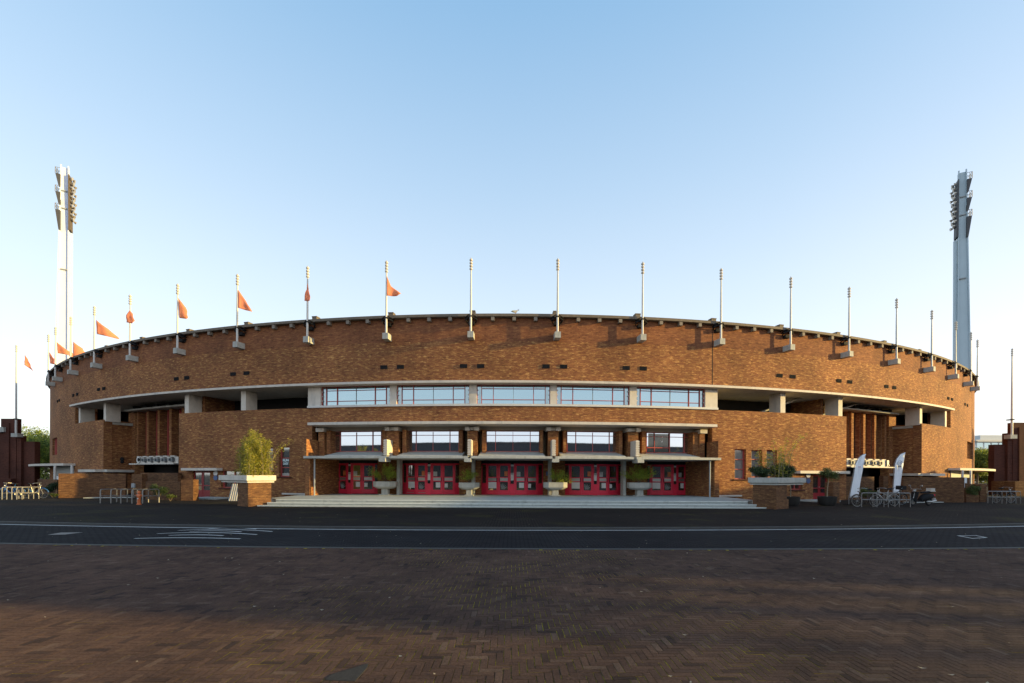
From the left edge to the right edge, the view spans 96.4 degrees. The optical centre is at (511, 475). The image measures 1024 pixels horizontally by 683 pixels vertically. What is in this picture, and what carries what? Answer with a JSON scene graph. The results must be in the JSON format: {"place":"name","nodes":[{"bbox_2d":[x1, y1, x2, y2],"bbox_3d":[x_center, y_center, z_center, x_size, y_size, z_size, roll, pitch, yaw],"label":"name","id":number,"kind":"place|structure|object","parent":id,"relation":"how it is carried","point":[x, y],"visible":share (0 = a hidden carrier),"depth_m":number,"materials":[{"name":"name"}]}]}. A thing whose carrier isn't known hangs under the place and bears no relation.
{"place":"outdoors","nodes":[
{"label":"outdoors","id":0,"kind":"place"},
{"bbox_2d":[0,544,1023,682],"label":"plaza paving","id":1,"kind":"structure","parent":0,"point":[981,591],"depth_m":5.68,"materials":[{"name":"brick"}]},
{"bbox_2d":[325,663,368,681],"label":"manhole cover","id":2,"kind":"object","parent":1,"relation":"on","point":[354,674],"visible":1,"depth_m":3.96,"materials":[{"name":"metal"}]},
{"bbox_2d":[0,489,1023,526],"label":"pavement","id":3,"kind":"structure","parent":0,"point":[196,512],"depth_m":19.82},
{"bbox_2d":[0,419,39,488],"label":"gatehouse","id":4,"kind":"object","parent":3,"relation":"on","point":[18,455],"visible":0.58,"depth_m":50.05,"materials":[{"name":"brick"}]},
{"bbox_2d":[11,345,22,436],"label":"flagpole","id":5,"kind":"object","parent":4,"relation":"attached to","point":[15,434],"visible":1,"depth_m":49.49,"materials":[{"name":"white metal"}]},
{"bbox_2d":[37,479,57,493],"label":"wall","id":6,"kind":"structure","parent":3,"relation":"on","point":[44,482],"depth_m":38.87,"materials":[{"name":"brick"}]},
{"bbox_2d":[58,473,126,497],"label":"wall","id":7,"kind":"structure","parent":3,"relation":"on","point":[70,485],"depth_m":32.49,"materials":[{"name":"brick"}]},
{"bbox_2d":[132,474,147,497],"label":"wall","id":8,"kind":"structure","parent":3,"relation":"on","point":[139,480],"depth_m":33.20,"materials":[{"name":"brick"}]},
{"bbox_2d":[149,484,169,498],"bbox_3d":[-22.414,1.040,29.052,1.081,1.138,0.707,0,0,0],"label":"shrub","id":9,"kind":"object","parent":3,"relation":"on","point":[163,490],"visible":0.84,"depth_m":28.93,"materials":[{"name":"green plant"}]},
{"bbox_2d":[140,473,181,481],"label":"wall","id":10,"kind":"structure","parent":3,"relation":"on","point":[174,477],"depth_m":33.82,"materials":[{"name":"brick"}]},
{"bbox_2d":[146,481,180,500],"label":"wall","id":11,"kind":"structure","parent":3,"relation":"on","point":[174,488],"depth_m":29.91,"materials":[{"name":"brick"}]},
{"bbox_2d":[181,479,198,500],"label":"wall","id":12,"kind":"structure","parent":3,"relation":"on","point":[189,489],"depth_m":29.50,"materials":[{"name":"brick"}]},
{"bbox_2d":[228,484,237,500],"bbox_3d":[-17.854,1.068,29.531,0.728,1.088,0.632,0,0,0],"label":"corrugated sheet","id":13,"kind":"object","parent":3,"relation":"on","point":[233,495],"visible":0.71,"depth_m":29.49,"materials":[{"name":"white metal"}]},
{"bbox_2d":[219,475,275,506],"bbox_3d":[-14.760,0.806,25.477,3.270,1.660,1.540,0,0,35],"label":"planter","id":14,"kind":"object","parent":3,"relation":"on","point":[255,490],"visible":0.98,"depth_m":24.52,"materials":[{"name":"brick"}]},
{"bbox_2d":[230,429,292,476],"bbox_3d":[-13.990,-1.167,24.999,3.239,3.059,2.246,0,0,22],"label":"bamboo","id":15,"kind":"object","parent":14,"relation":"in","point":[253,460],"visible":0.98,"depth_m":24.80,"materials":[{"name":"green plant"}]},
{"bbox_2d":[257,494,765,508],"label":"entrance steps","id":16,"kind":"structure","parent":3,"relation":"on","point":[523,501],"depth_m":24.97,"materials":[{"name":"concrete"}]},
{"bbox_2d":[373,481,397,494],"bbox_3d":[-8.655,0.851,31.322,1.587,0.920,0.992,0,0,7],"label":"planter","id":17,"kind":"object","parent":16,"relation":"on","point":[385,487],"visible":0.99,"depth_m":30.94,"materials":[{"name":"grey concrete"}]},
{"bbox_2d":[367,462,396,481],"bbox_3d":[-8.857,-0.327,31.339,2.226,1.630,1.360,0,0,0],"label":"shrub","id":18,"kind":"object","parent":17,"relation":"on","point":[388,475],"visible":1,"depth_m":31.25,"materials":[{"name":"green plant"}]},
{"bbox_2d":[459,482,479,495],"bbox_3d":[-2.884,0.899,30.858,1.365,0.874,0.853,0,0,2],"label":"planter","id":19,"kind":"object","parent":16,"relation":"on","point":[468,487],"visible":1,"depth_m":30.53,"materials":[{"name":"grey concrete"}]},
{"bbox_2d":[543,482,566,495],"bbox_3d":[2.906,0.902,30.859,1.587,0.920,0.992,0,0,-2],"label":"planter","id":20,"kind":"object","parent":16,"relation":"on","point":[555,487],"visible":0.95,"depth_m":30.43,"materials":[{"name":"grey concrete"}]},
{"bbox_2d":[548,468,572,483],"bbox_3d":[3.308,0.061,30.856,1.880,1.257,1.344,0,0,0],"label":"shrub","id":21,"kind":"object","parent":20,"relation":"in","point":[554,476],"visible":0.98,"depth_m":30.72,"materials":[{"name":"green plant"}]},
{"bbox_2d":[627,482,651,495],"bbox_3d":[8.709,0.927,31.330,1.587,0.920,0.992,0,0,-7],"label":"planter","id":22,"kind":"object","parent":16,"relation":"on","point":[638,488],"visible":0.99,"depth_m":30.95,"materials":[{"name":"grey concrete"}]},
{"bbox_2d":[620,463,658,482],"bbox_3d":[8.712,-0.188,31.221,2.719,1.504,1.468,0,0,-15],"label":"shrub","id":23,"kind":"object","parent":22,"relation":"on","point":[645,475],"visible":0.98,"depth_m":31.15,"materials":[{"name":"green plant"}]},
{"bbox_2d":[28,310,995,501],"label":"stadium","id":24,"kind":"object","parent":3,"relation":"on","point":[505,404],"visible":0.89,"depth_m":31.61,"materials":[{"name":"brick"}]},
{"bbox_2d":[45,334,54,386],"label":"flagpole","id":25,"kind":"object","parent":24,"relation":"attached to","point":[47,383],"visible":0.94,"depth_m":45.65,"materials":[{"name":"white metal"}]},
{"bbox_2d":[52,327,62,381],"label":"flagpole","id":26,"kind":"object","parent":24,"relation":"attached to","point":[58,379],"visible":1,"depth_m":43.32,"materials":[{"name":"white metal"}]},
{"bbox_2d":[67,316,78,375],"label":"flagpole","id":27,"kind":"object","parent":24,"relation":"attached to","point":[70,371],"visible":1,"depth_m":40.50,"materials":[{"name":"white metal"}]},
{"bbox_2d":[90,306,102,368],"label":"flagpole","id":28,"kind":"object","parent":24,"relation":"attached to","point":[93,364],"visible":1,"depth_m":37.89,"materials":[{"name":"white metal"}]},
{"bbox_2d":[96,320,118,338],"bbox_3d":[-33.714,-12.184,38.176,1.581,1.435,0.188,0,0,-25],"label":"flag","id":29,"kind":"object","parent":28,"relation":"attached to","point":[103,330],"visible":1,"depth_m":38.03,"materials":[{"name":"orange fabric"}]},
{"bbox_2d":[126,294,138,361],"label":"flagpole","id":30,"kind":"object","parent":24,"relation":"attached to","point":[129,357],"visible":1,"depth_m":35.46,"materials":[{"name":"white metal"}]},
{"bbox_2d":[173,283,186,355],"bbox_3d":[-24.383,-11.474,33.571,0.844,5.140,0.680,0,0,19],"label":"flagpole","id":31,"kind":"object","parent":24,"relation":"attached to","point":[177,350],"visible":1,"depth_m":33.39,"materials":[{"name":"white metal"}]},
{"bbox_2d":[194,471,202,496],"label":"door","id":32,"kind":"structure","parent":24,"relation":"in","point":[198,475],"depth_m":33.50,"materials":[{"name":"red paint"}]},
{"bbox_2d":[203,472,209,496],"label":"door","id":33,"kind":"structure","parent":24,"relation":"in","point":[206,475],"depth_m":33.30,"materials":[{"name":"red paint"}]},
{"bbox_2d":[233,274,245,349],"bbox_3d":[-19.028,-11.451,31.906,0.844,5.140,0.680,0,0,15],"label":"flagpole","id":34,"kind":"object","parent":24,"relation":"attached to","point":[238,345],"visible":1,"depth_m":31.72,"materials":[{"name":"white metal"}]},
{"bbox_2d":[238,290,251,311],"bbox_3d":[-18.531,-12.144,31.836,0.921,1.474,0.148,0,0,-7],"label":"flag","id":35,"kind":"object","parent":34,"relation":"attached to","point":[242,304],"visible":1,"depth_m":31.81,"materials":[{"name":"orange fabric"}]},
{"bbox_2d":[281,447,288,476],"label":"window","id":36,"kind":"structure","parent":24,"relation":"in","point":[284,455],"depth_m":31.65,"materials":[{"name":"clear glass"}]},
{"bbox_2d":[303,266,315,344],"bbox_3d":[-13.611,-11.427,30.664,0.844,5.140,0.680,0,0,11],"label":"flagpole","id":37,"kind":"object","parent":24,"relation":"attached to","point":[307,339],"visible":1,"depth_m":30.48,"materials":[{"name":"white metal"}]},
{"bbox_2d":[339,463,346,492],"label":"door","id":38,"kind":"structure","parent":24,"relation":"in","point":[342,466],"depth_m":33.05,"materials":[{"name":"red paint"}]},
{"bbox_2d":[322,386,389,404],"bbox_3d":[-10.450,-5.345,30.674,4.903,1.275,0.170,0,0,8],"label":"window","id":39,"kind":"structure","parent":24,"relation":"in","point":[353,395],"depth_m":30.70,"materials":[{"name":"glass"}]},
{"bbox_2d":[351,463,361,493],"bbox_3d":[-11.146,0.196,32.851,0.756,2.170,0.125,0,0,0],"label":"door","id":40,"kind":"structure","parent":24,"relation":"in","point":[356,488],"depth_m":32.86,"materials":[{"name":"red paint"}]},
{"bbox_2d":[335,431,381,451],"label":"window","id":41,"kind":"structure","parent":24,"relation":"in","point":[346,441],"depth_m":31.34,"materials":[{"name":"clear glass"}]},
{"bbox_2d":[362,463,373,493],"bbox_3d":[-10.351,0.200,32.931,0.823,2.170,0.124,0,0,-12],"label":"door","id":42,"kind":"structure","parent":24,"relation":"in","point":[367,483],"depth_m":32.94,"materials":[{"name":"red paint"}]},
{"bbox_2d":[381,260,393,341],"bbox_3d":[-8.133,-11.403,29.838,0.844,5.140,0.680,0,0,6],"label":"flagpole","id":43,"kind":"object","parent":24,"relation":"attached to","point":[386,337],"visible":1,"depth_m":29.64,"materials":[{"name":"white metal"}]},
{"bbox_2d":[407,463,415,493],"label":"door","id":44,"kind":"structure","parent":24,"relation":"in","point":[411,467],"depth_m":32.56,"materials":[{"name":"red paint"}]},
{"bbox_2d":[416,463,426,493],"bbox_3d":[-6.380,0.217,32.285,0.773,2.170,0.063,0,0,14],"label":"door","id":45,"kind":"structure","parent":24,"relation":"in","point":[421,468],"depth_m":32.28,"materials":[{"name":"red paint"}]},
{"bbox_2d":[397,385,468,403],"bbox_3d":[-5.180,-5.322,30.101,4.823,1.275,0.170,0,0,4],"label":"window","id":46,"kind":"structure","parent":24,"relation":"in","point":[406,394],"depth_m":30.14,"materials":[{"name":"glass"}]},
{"bbox_2d":[409,431,458,451],"bbox_3d":[-5.310,-2.318,30.778,3.551,1.390,0.120,0,0,4],"label":"window","id":47,"kind":"structure","parent":24,"relation":"in","point":[420,441],"depth_m":30.78,"materials":[{"name":"clear glass"}]},
{"bbox_2d":[431,463,442,493],"bbox_3d":[-5.279,0.222,32.194,0.773,2.170,0.063,0,0,-4],"label":"door","id":48,"kind":"structure","parent":24,"relation":"in","point":[436,468],"depth_m":32.19,"materials":[{"name":"red paint"}]},
{"bbox_2d":[442,463,454,493],"bbox_3d":[-4.483,0.225,32.340,0.840,2.170,0.063,0,0,-16],"label":"door","id":49,"kind":"structure","parent":24,"relation":"in","point":[448,469],"depth_m":32.34,"materials":[{"name":"red paint"}]},
{"bbox_2d":[465,258,477,339],"bbox_3d":[-2.622,-11.379,29.429,0.844,5.140,0.680,0,0,2],"label":"flagpole","id":50,"kind":"object","parent":24,"relation":"attached to","point":[470,333],"visible":1,"depth_m":29.23,"materials":[{"name":"white metal"}]},
{"bbox_2d":[487,464,497,494],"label":"door","id":51,"kind":"structure","parent":24,"relation":"in","point":[492,469],"depth_m":32.21,"materials":[{"name":"red paint"}]},
{"bbox_2d":[498,464,509,494],"bbox_3d":[-0.565,0.242,31.973,0.805,2.170,0.122,0,0,9],"label":"door","id":52,"kind":"structure","parent":24,"relation":"in","point":[503,469],"depth_m":31.99,"materials":[{"name":"red paint"}]},
{"bbox_2d":[486,431,538,451],"bbox_3d":[0.061,-2.295,30.582,3.561,1.390,0.123,0,0,0],"label":"window","id":53,"kind":"structure","parent":24,"relation":"in","point":[497,441],"depth_m":30.60,"materials":[{"name":"clear glass"}]},
{"bbox_2d":[477,385,549,403],"bbox_3d":[0.094,-5.299,29.914,4.778,1.275,0.175,0,0,0],"label":"window","id":54,"kind":"structure","parent":24,"relation":"in","point":[486,394],"depth_m":29.95,"materials":[{"name":"clear glass"}]},
{"bbox_2d":[515,464,525,494],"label":"door","id":55,"kind":"structure","parent":24,"relation":"in","point":[520,469],"depth_m":31.99,"materials":[{"name":"red paint"}]},
{"bbox_2d":[526,464,537,494],"bbox_3d":[1.415,0.251,32.184,0.871,2.170,0.124,0,0,-20],"label":"door","id":56,"kind":"structure","parent":24,"relation":"in","point":[531,469],"depth_m":32.21,"materials":[{"name":"red paint"}]},
{"bbox_2d":[551,258,563,340],"bbox_3d":[2.917,-11.355,29.436,0.843,5.140,0.680,0,0,-2],"label":"flagpole","id":57,"kind":"object","parent":24,"relation":"attached to","point":[557,333],"visible":1,"depth_m":29.25,"materials":[{"name":"white metal"}]},
{"bbox_2d":[570,464,581,494],"bbox_3d":[4.496,0.265,32.312,0.842,2.170,0.124,0,0,16],"label":"door","id":58,"kind":"structure","parent":24,"relation":"in","point":[575,469],"depth_m":32.32,"materials":[{"name":"red paint"}]},
{"bbox_2d":[582,464,592,494],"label":"door","id":59,"kind":"structure","parent":24,"relation":"in","point":[587,469],"depth_m":32.19,"materials":[{"name":"red paint"}]},
{"bbox_2d":[566,431,615,451],"bbox_3d":[5.419,-2.271,30.785,3.524,1.390,0.120,0,0,-4],"label":"window","id":60,"kind":"structure","parent":24,"relation":"in","point":[576,441],"depth_m":30.78,"materials":[{"name":"glass"}]},
{"bbox_2d":[557,385,628,404],"bbox_3d":[5.320,-5.276,30.108,4.841,1.275,0.170,0,0,-4],"label":"window","id":61,"kind":"structure","parent":24,"relation":"in","point":[566,394],"depth_m":30.14,"materials":[{"name":"glass"}]},
{"bbox_2d":[598,464,607,494],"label":"door","id":62,"kind":"structure","parent":24,"relation":"in","point":[602,468],"depth_m":32.28,"materials":[{"name":"red paint"}]},
{"bbox_2d":[608,464,617,494],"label":"door","id":63,"kind":"structure","parent":24,"relation":"in","point":[612,468],"depth_m":32.55,"materials":[{"name":"red paint"}]},
{"bbox_2d":[635,262,647,342],"bbox_3d":[8.466,-11.331,29.865,0.844,5.140,0.680,0,0,-7],"label":"flagpole","id":64,"kind":"object","parent":24,"relation":"attached to","point":[641,337],"visible":1,"depth_m":29.68,"materials":[{"name":"white metal"}]},
{"bbox_2d":[651,465,661,494],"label":"door","id":65,"kind":"structure","parent":24,"relation":"in","point":[656,489],"depth_m":32.95,"materials":[{"name":"red paint"}]},
{"bbox_2d":[646,432,687,452],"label":"window","id":66,"kind":"structure","parent":24,"relation":"in","point":[656,442],"depth_m":31.34,"materials":[{"name":"clear glass"}]},
{"bbox_2d":[662,465,672,494],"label":"door","id":67,"kind":"structure","parent":24,"relation":"in","point":[667,470],"depth_m":32.86,"materials":[{"name":"red paint"}]},
{"bbox_2d":[637,387,703,406],"bbox_3d":[10.612,-5.253,30.690,4.863,1.275,0.170,0,0,-8],"label":"window","id":68,"kind":"structure","parent":24,"relation":"in","point":[646,396],"depth_m":30.72,"materials":[{"name":"clear glass"}]},
{"bbox_2d":[677,465,685,494],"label":"door","id":69,"kind":"structure","parent":24,"relation":"in","point":[681,469],"depth_m":33.04,"materials":[{"name":"red paint"}]},
{"bbox_2d":[713,268,724,346],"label":"flagpole","id":70,"kind":"object","parent":24,"relation":"attached to","point":[720,341],"visible":1,"depth_m":30.52,"materials":[{"name":"white metal"}]},
{"bbox_2d":[735,449,743,478],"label":"window","id":71,"kind":"structure","parent":24,"relation":"in","point":[739,453],"depth_m":31.66,"materials":[{"name":"glass"}]},
{"bbox_2d":[751,450,759,476],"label":"window","id":72,"kind":"structure","parent":24,"relation":"in","point":[753,452],"depth_m":31.93,"materials":[{"name":"glass"}]},
{"bbox_2d":[782,277,794,351],"bbox_3d":[19.344,-11.283,31.964,0.844,5.140,0.680,0,0,-15],"label":"flagpole","id":73,"kind":"object","parent":24,"relation":"attached to","point":[789,347],"visible":1,"depth_m":31.78,"materials":[{"name":"white metal"}]},
{"bbox_2d":[813,475,818,498],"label":"door","id":74,"kind":"structure","parent":24,"relation":"in","point":[815,477],"depth_m":33.25,"materials":[{"name":"red paint"}]},
{"bbox_2d":[840,287,852,358],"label":"flagpole","id":75,"kind":"object","parent":24,"relation":"attached to","point":[847,354],"visible":1,"depth_m":33.45,"materials":[{"name":"white metal"}]},
{"bbox_2d":[887,298,900,365],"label":"flagpole","id":76,"kind":"object","parent":24,"relation":"attached to","point":[896,361],"visible":1,"depth_m":35.52,"materials":[{"name":"white metal"}]},
{"bbox_2d":[923,310,935,372],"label":"flagpole","id":77,"kind":"object","parent":24,"relation":"attached to","point":[932,368],"visible":1,"depth_m":37.97,"materials":[{"name":"white metal"}]},
{"bbox_2d":[947,321,958,379],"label":"flagpole","id":78,"kind":"object","parent":24,"relation":"attached to","point":[955,375],"visible":1,"depth_m":40.67,"materials":[{"name":"white metal"}]},
{"bbox_2d":[963,332,973,386],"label":"flagpole","id":79,"kind":"object","parent":24,"relation":"attached to","point":[970,383],"visible":1,"depth_m":43.67,"materials":[{"name":"white metal"}]},
{"bbox_2d":[970,339,979,390],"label":"flagpole","id":80,"kind":"object","parent":24,"relation":"attached to","point":[977,388],"visible":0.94,"depth_m":46.08,"materials":[{"name":"white metal"}]},
{"bbox_2d":[748,477,805,508],"bbox_3d":[14.646,0.934,25.247,3.270,1.660,1.540,0,0,-35],"label":"planter","id":81,"kind":"object","parent":3,"relation":"on","point":[769,493],"visible":0.91,"depth_m":24.30,"materials":[{"name":"brick"}]},
{"bbox_2d":[748,465,769,477],"bbox_3d":[13.519,-0.208,24.897,1.045,0.750,1.170,0,0,0],"label":"shrub","id":82,"kind":"object","parent":81,"relation":"on","point":[760,472],"visible":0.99,"depth_m":24.66,"materials":[{"name":"green plant"}]},
{"bbox_2d":[752,433,806,477],"bbox_3d":[14.667,-1.044,25.107,2.952,2.783,2.392,0,0,-36],"label":"shrub","id":83,"kind":"object","parent":81,"relation":"in","point":[778,459],"visible":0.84,"depth_m":24.96,"materials":[{"name":"green plant"}]},
{"bbox_2d":[767,462,795,477],"bbox_3d":[14.914,-0.227,25.397,1.608,1.136,1.159,0,0,0],"label":"shrub","id":84,"kind":"object","parent":81,"relation":"in","point":[784,474],"visible":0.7,"depth_m":25.20,"materials":[{"name":"green plant"}]},
{"bbox_2d":[817,496,836,505],"bbox_3d":[18.955,1.513,27.526,1.040,0.540,1.040,0,0,0],"label":"tub","id":85,"kind":"object","parent":3,"relation":"on","point":[827,501],"visible":0.98,"depth_m":27.19,"materials":[{"name":"plastic"}]},
{"bbox_2d":[817,467,839,496],"bbox_3d":[19.016,0.394,27.605,1.143,1.901,1.162,0,0,0],"label":"standard tree","id":86,"kind":"object","parent":85,"relation":"on","point":[826,472],"visible":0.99,"depth_m":27.42,"materials":[{"name":"green plant"}]},
{"bbox_2d":[825,482,839,502],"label":"wall","id":87,"kind":"structure","parent":3,"relation":"on","point":[833,488],"depth_m":29.71,"materials":[{"name":"brick"}]},
{"bbox_2d":[843,454,865,504],"bbox_3d":[20.668,0.224,27.640,1.323,3.111,0.680,0,0,0],"label":"feather banner","id":88,"kind":"object","parent":3,"relation":"on","point":[857,472],"visible":0.92,"depth_m":27.60,"materials":[{"name":"fabric"}]},
{"bbox_2d":[846,477,873,499],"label":"wall","id":89,"kind":"structure","parent":3,"relation":"on","point":[867,482],"depth_m":34.98,"materials":[{"name":"brick"}]},
{"bbox_2d":[851,488,880,506],"bbox_3d":[20.322,1.258,26.294,1.836,1.102,0.603,0,-3,-4],"label":"bicycle","id":90,"kind":"object","parent":3,"relation":"on","point":[869,501],"visible":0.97,"depth_m":26.27,"materials":[{"name":"metal"}]},
{"bbox_2d":[879,476,887,498],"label":"wall","id":91,"kind":"structure","parent":3,"relation":"on","point":[883,482],"depth_m":34.00,"materials":[{"name":"brick"}]},
{"bbox_2d":[887,453,904,503],"bbox_3d":[24.504,0.153,29.164,1.064,3.287,0.642,0,0,22],"label":"feather banner","id":92,"kind":"object","parent":3,"relation":"on","point":[897,474],"visible":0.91,"depth_m":29.20,"materials":[{"name":"fabric"}]},
{"bbox_2d":[908,485,936,505],"bbox_3d":[24.480,1.176,27.342,1.702,1.266,0.816,0,0,-8],"label":"scooter","id":93,"kind":"object","parent":3,"relation":"on","point":[928,498],"visible":0.96,"depth_m":27.25,"materials":[{"name":"metal"}]},
{"bbox_2d":[900,477,963,502],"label":"wall","id":94,"kind":"structure","parent":3,"relation":"on","point":[949,489],"depth_m":31.30,"materials":[{"name":"brick"}]},
{"bbox_2d":[988,423,1023,493],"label":"gatehouse","id":95,"kind":"object","parent":3,"relation":"on","point":[1006,459],"visible":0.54,"depth_m":47.05,"materials":[{"name":"brick"}]},
{"bbox_2d":[1004,348,1016,438],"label":"flagpole","id":96,"kind":"object","parent":95,"relation":"attached to","point":[1011,436],"visible":1,"depth_m":46.50,"materials":[{"name":"white metal"}]},
{"bbox_2d":[991,481,1023,495],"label":"wall","id":97,"kind":"structure","parent":3,"relation":"on","point":[1006,485],"depth_m":44.60,"materials":[{"name":"brick"}]},
{"bbox_2d":[0,523,1023,548],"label":"road","id":98,"kind":"structure","parent":0,"point":[917,537],"depth_m":12.97,"materials":[{"name":"grey asphalt"}]},
{"bbox_2d":[134,528,271,538],"bbox_3d":[-8.907,1.710,13.675,3.051,0.001,2.581,0,0,0],"label":"road marking","id":99,"kind":"object","parent":98,"relation":"on","point":[212,532],"visible":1,"depth_m":13.76,"materials":[{"name":"white paint"}]},
{"bbox_2d":[2,524,1018,530],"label":"road marking","id":100,"kind":"object","parent":98,"relation":"on","point":[522,530],"visible":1,"depth_m":15.05,"materials":[{"name":"white paint"}]},
{"bbox_2d":[0,521,1023,528],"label":"kerb","id":101,"kind":"structure","parent":98,"relation":"on","point":[387,527],"depth_m":15.30,"materials":[{"name":"concrete"}]},
{"bbox_2d":[0,543,1023,549],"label":"kerb","id":102,"kind":"structure","parent":98,"relation":"on","point":[534,548],"depth_m":10.91,"materials":[{"name":"concrete"}]},
{"bbox_2d":[0,0,1023,473],"label":"sky","id":103,"kind":"structure","parent":0,"point":[822,145],"materials":[{"name":"blue"}]},
{"label":"ground","id":104,"kind":"structure","parent":0,"visible":0},
{"bbox_2d":[24,431,49,478],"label":"tree","id":105,"kind":"object","parent":104,"relation":"on","point":[44,452],"visible":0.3,"depth_m":82.43,"materials":[{"name":"green plant"}]},
{"bbox_2d":[55,164,76,364],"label":"floodlight mast","id":106,"kind":"object","parent":104,"relation":"on","point":[65,217],"visible":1,"depth_m":75.75,"materials":[{"name":"metal"}]},
{"bbox_2d":[949,169,972,369],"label":"floodlight mast","id":107,"kind":"object","parent":104,"relation":"on","point":[961,218],"visible":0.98,"depth_m":72.73,"materials":[{"name":"white metal"}]},
{"bbox_2d":[974,447,987,483],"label":"tree","id":108,"kind":"object","parent":104,"relation":"on","point":[980,458],"visible":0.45,"depth_m":82.45,"materials":[{"name":"green plant"}]},
{"bbox_2d":[974,435,1001,481],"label":"apartment block","id":109,"kind":"structure","parent":104,"relation":"on","point":[983,441],"depth_m":170.00,"materials":[{"name":"white paint"}]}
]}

